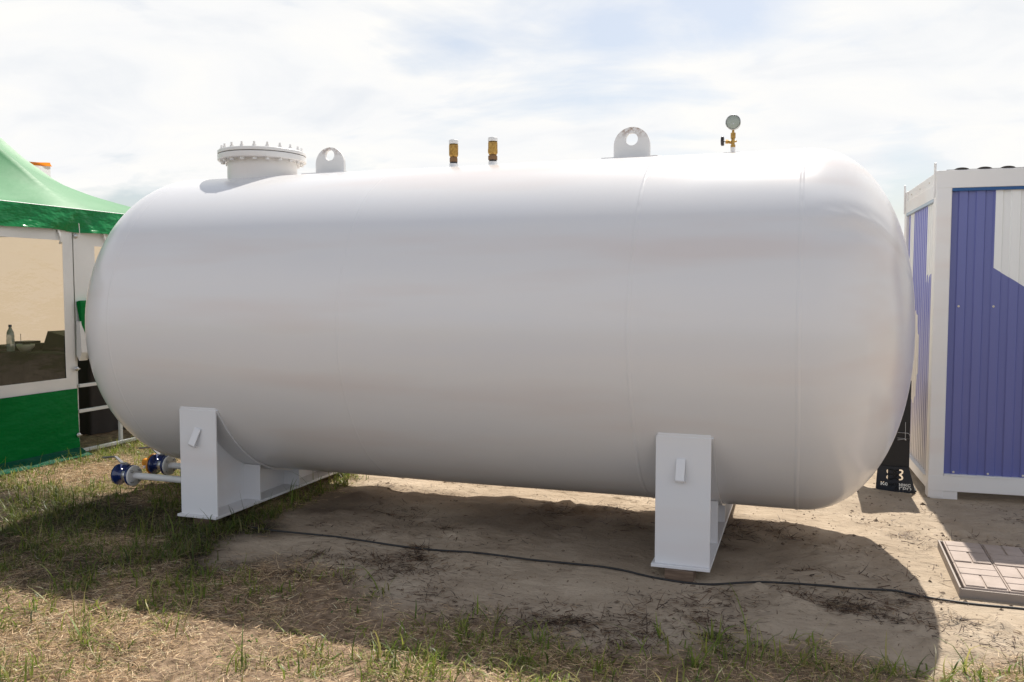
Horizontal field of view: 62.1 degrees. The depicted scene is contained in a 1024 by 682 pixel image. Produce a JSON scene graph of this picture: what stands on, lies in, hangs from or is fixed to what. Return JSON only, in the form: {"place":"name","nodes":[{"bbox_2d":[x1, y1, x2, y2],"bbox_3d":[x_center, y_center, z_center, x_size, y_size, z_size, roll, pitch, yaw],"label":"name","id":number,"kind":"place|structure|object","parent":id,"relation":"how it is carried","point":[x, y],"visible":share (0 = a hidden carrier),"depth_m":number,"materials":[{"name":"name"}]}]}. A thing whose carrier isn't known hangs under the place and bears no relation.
{"place":"outdoors","nodes":[
{"label":"outdoors","id":0,"kind":"place"},
{"bbox_2d":[0,344,6,350],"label":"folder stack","id":1,"kind":"object","parent":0,"point":[3,347],"visible":0.26,"depth_m":9.81,"materials":[{"name":"brown"}]},
{"bbox_2d":[0,429,1023,681],"bbox_3d":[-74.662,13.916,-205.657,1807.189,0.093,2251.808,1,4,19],"label":"ground","id":2,"kind":"structure","parent":0,"point":[492,509],"depth_m":4.69,"materials":[{"name":"beige soil"}]},
{"bbox_2d":[30,162,51,176],"bbox_3d":[-9.542,-1.515,17.002,1.039,4.190,0.060,1,4,19],"label":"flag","id":3,"kind":"object","parent":2,"relation":"on","point":[44,167],"visible":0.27,"depth_m":16.78,"materials":[{"name":"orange fabric"}]},
{"bbox_2d":[0,350,124,434],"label":"tent table","id":4,"kind":"object","parent":2,"relation":"on","point":[17,367],"visible":0.27,"depth_m":9.42,"materials":[{"name":"grey fabric"}]},
{"bbox_2d":[6,325,14,350],"bbox_3d":[-5.738,-0.035,9.727,0.084,0.304,0.084,1,4,19],"label":"water bottle","id":5,"kind":"object","parent":4,"relation":"on","point":[10,341],"visible":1,"depth_m":9.70,"materials":[{"name":"clear plastic"}]},
{"bbox_2d":[16,344,34,351],"bbox_3d":[-5.542,0.078,9.688,0.190,0.084,0.190,1,4,19],"label":"bowl","id":6,"kind":"object","parent":4,"relation":"on","point":[25,348],"visible":1,"depth_m":9.63,"materials":[{"name":"grey"}]},
{"bbox_2d":[15,340,43,350],"bbox_3d":[-5.624,0.054,9.879,0.240,0.109,0.250,1,4,19],"label":"dark box","id":7,"kind":"object","parent":4,"relation":"on","point":[38,345],"visible":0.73,"depth_m":9.83,"materials":[{"name":"black plastic"}]},
{"bbox_2d":[42,330,64,350],"bbox_3d":[-5.211,-0.007,9.891,0.410,0.229,0.250,1,4,19],"label":"bag","id":8,"kind":"object","parent":4,"relation":"on","point":[54,340],"visible":0.41,"depth_m":9.78,"materials":[{"name":"grey leather"}]},
{"bbox_2d":[0,137,137,474],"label":"pavilion tent","id":9,"kind":"object","parent":2,"relation":"on","point":[54,234],"visible":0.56,"depth_m":8.16,"materials":[{"name":"green fabric"}]},
{"bbox_2d":[194,518,221,524],"bbox_3d":[-2.104,1.234,5.882,0.130,0.072,0.140,1,4,19],"label":"wooden block","id":10,"kind":"object","parent":2,"relation":"on","point":[205,520],"depth_m":5.82,"materials":[{"name":"brown wood"}]},
{"bbox_2d":[85,115,914,572],"bbox_3d":[-0.349,-0.154,6.149,5.909,2.671,2.256,1,4,19],"label":"gas tank","id":11,"kind":"object","parent":2,"relation":"on","point":[695,347],"visible":0.99,"depth_m":5.01,"materials":[{"name":"white metal"}]},
{"bbox_2d":[0,441,1023,681],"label":"dry straw","id":12,"kind":"object","parent":2,"relation":"on","point":[97,466],"visible":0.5,"depth_m":4.07,"materials":[{"name":"beige plant"}]},
{"bbox_2d":[0,436,1023,681],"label":"grass","id":13,"kind":"structure","parent":2,"relation":"on","point":[96,520],"depth_m":4.31,"materials":[{"name":"green plant"}]},
{"bbox_2d":[170,478,1023,672],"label":"dead roots","id":14,"kind":"object","parent":2,"relation":"on","point":[585,626],"visible":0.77,"depth_m":4.33,"materials":[{"name":"plant"}]},
{"bbox_2d":[244,524,1023,609],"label":"cable","id":15,"kind":"object","parent":2,"relation":"on","point":[824,585],"visible":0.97,"depth_m":4.71,"materials":[{"name":"black rubber"}]},
{"bbox_2d":[320,482,1021,678],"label":"soil crumbs","id":16,"kind":"object","parent":2,"relation":"on","point":[734,528],"visible":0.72,"depth_m":5.11,"materials":[{"name":"brown soil"}]},
{"bbox_2d":[665,568,695,581],"bbox_3d":[0.944,1.302,4.762,0.155,0.072,0.146,1,4,19],"label":"wooden block","id":17,"kind":"object","parent":2,"relation":"on","point":[681,575],"depth_m":4.70,"materials":[{"name":"brown wood"}]},
{"bbox_2d":[876,381,916,493],"bbox_3d":[3.028,0.750,6.883,0.455,0.902,0.318,1,4,19],"label":"display stand","id":18,"kind":"object","parent":2,"relation":"on","point":[895,460],"visible":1,"depth_m":6.74,"materials":[{"name":"black"}]},
{"bbox_2d":[904,163,1023,499],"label":"site cabin","id":19,"kind":"object","parent":2,"relation":"on","point":[964,233],"visible":0.98,"depth_m":6.45,"materials":[{"name":"blue metal"}]},
{"bbox_2d":[937,540,1023,603],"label":"paving tray","id":20,"kind":"object","parent":2,"relation":"on","point":[990,595],"visible":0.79,"depth_m":4.42,"materials":[{"name":"grey metal"}]},
{"bbox_2d":[943,541,992,567],"bbox_3d":[2.688,1.266,5.025,0.213,0.046,0.428,1,4,19],"label":"paving mat","id":21,"kind":"object","parent":20,"relation":"on","point":[965,552],"visible":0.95,"depth_m":5.00,"materials":[{"name":"concrete"}]},
{"bbox_2d":[953,562,1008,592],"bbox_3d":[2.539,1.290,4.619,0.213,0.046,0.428,1,4,19],"label":"paving mat","id":22,"kind":"object","parent":20,"relation":"on","point":[982,577],"visible":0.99,"depth_m":4.58,"materials":[{"name":"concrete"}]},
{"bbox_2d":[981,544,1023,568],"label":"paving mat","id":23,"kind":"object","parent":20,"relation":"on","point":[1006,556],"visible":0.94,"depth_m":4.95,"materials":[{"name":"concrete"}]},
{"bbox_2d":[994,566,1023,594],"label":"paving mat","id":24,"kind":"object","parent":20,"relation":"on","point":[1012,578],"visible":0.94,"depth_m":4.57,"materials":[{"name":"concrete"}]},
{"bbox_2d":[0,0,1023,234],"label":"sky","id":25,"kind":"structure","parent":0,"point":[125,101],"materials":[{"name":"white"}]}
]}

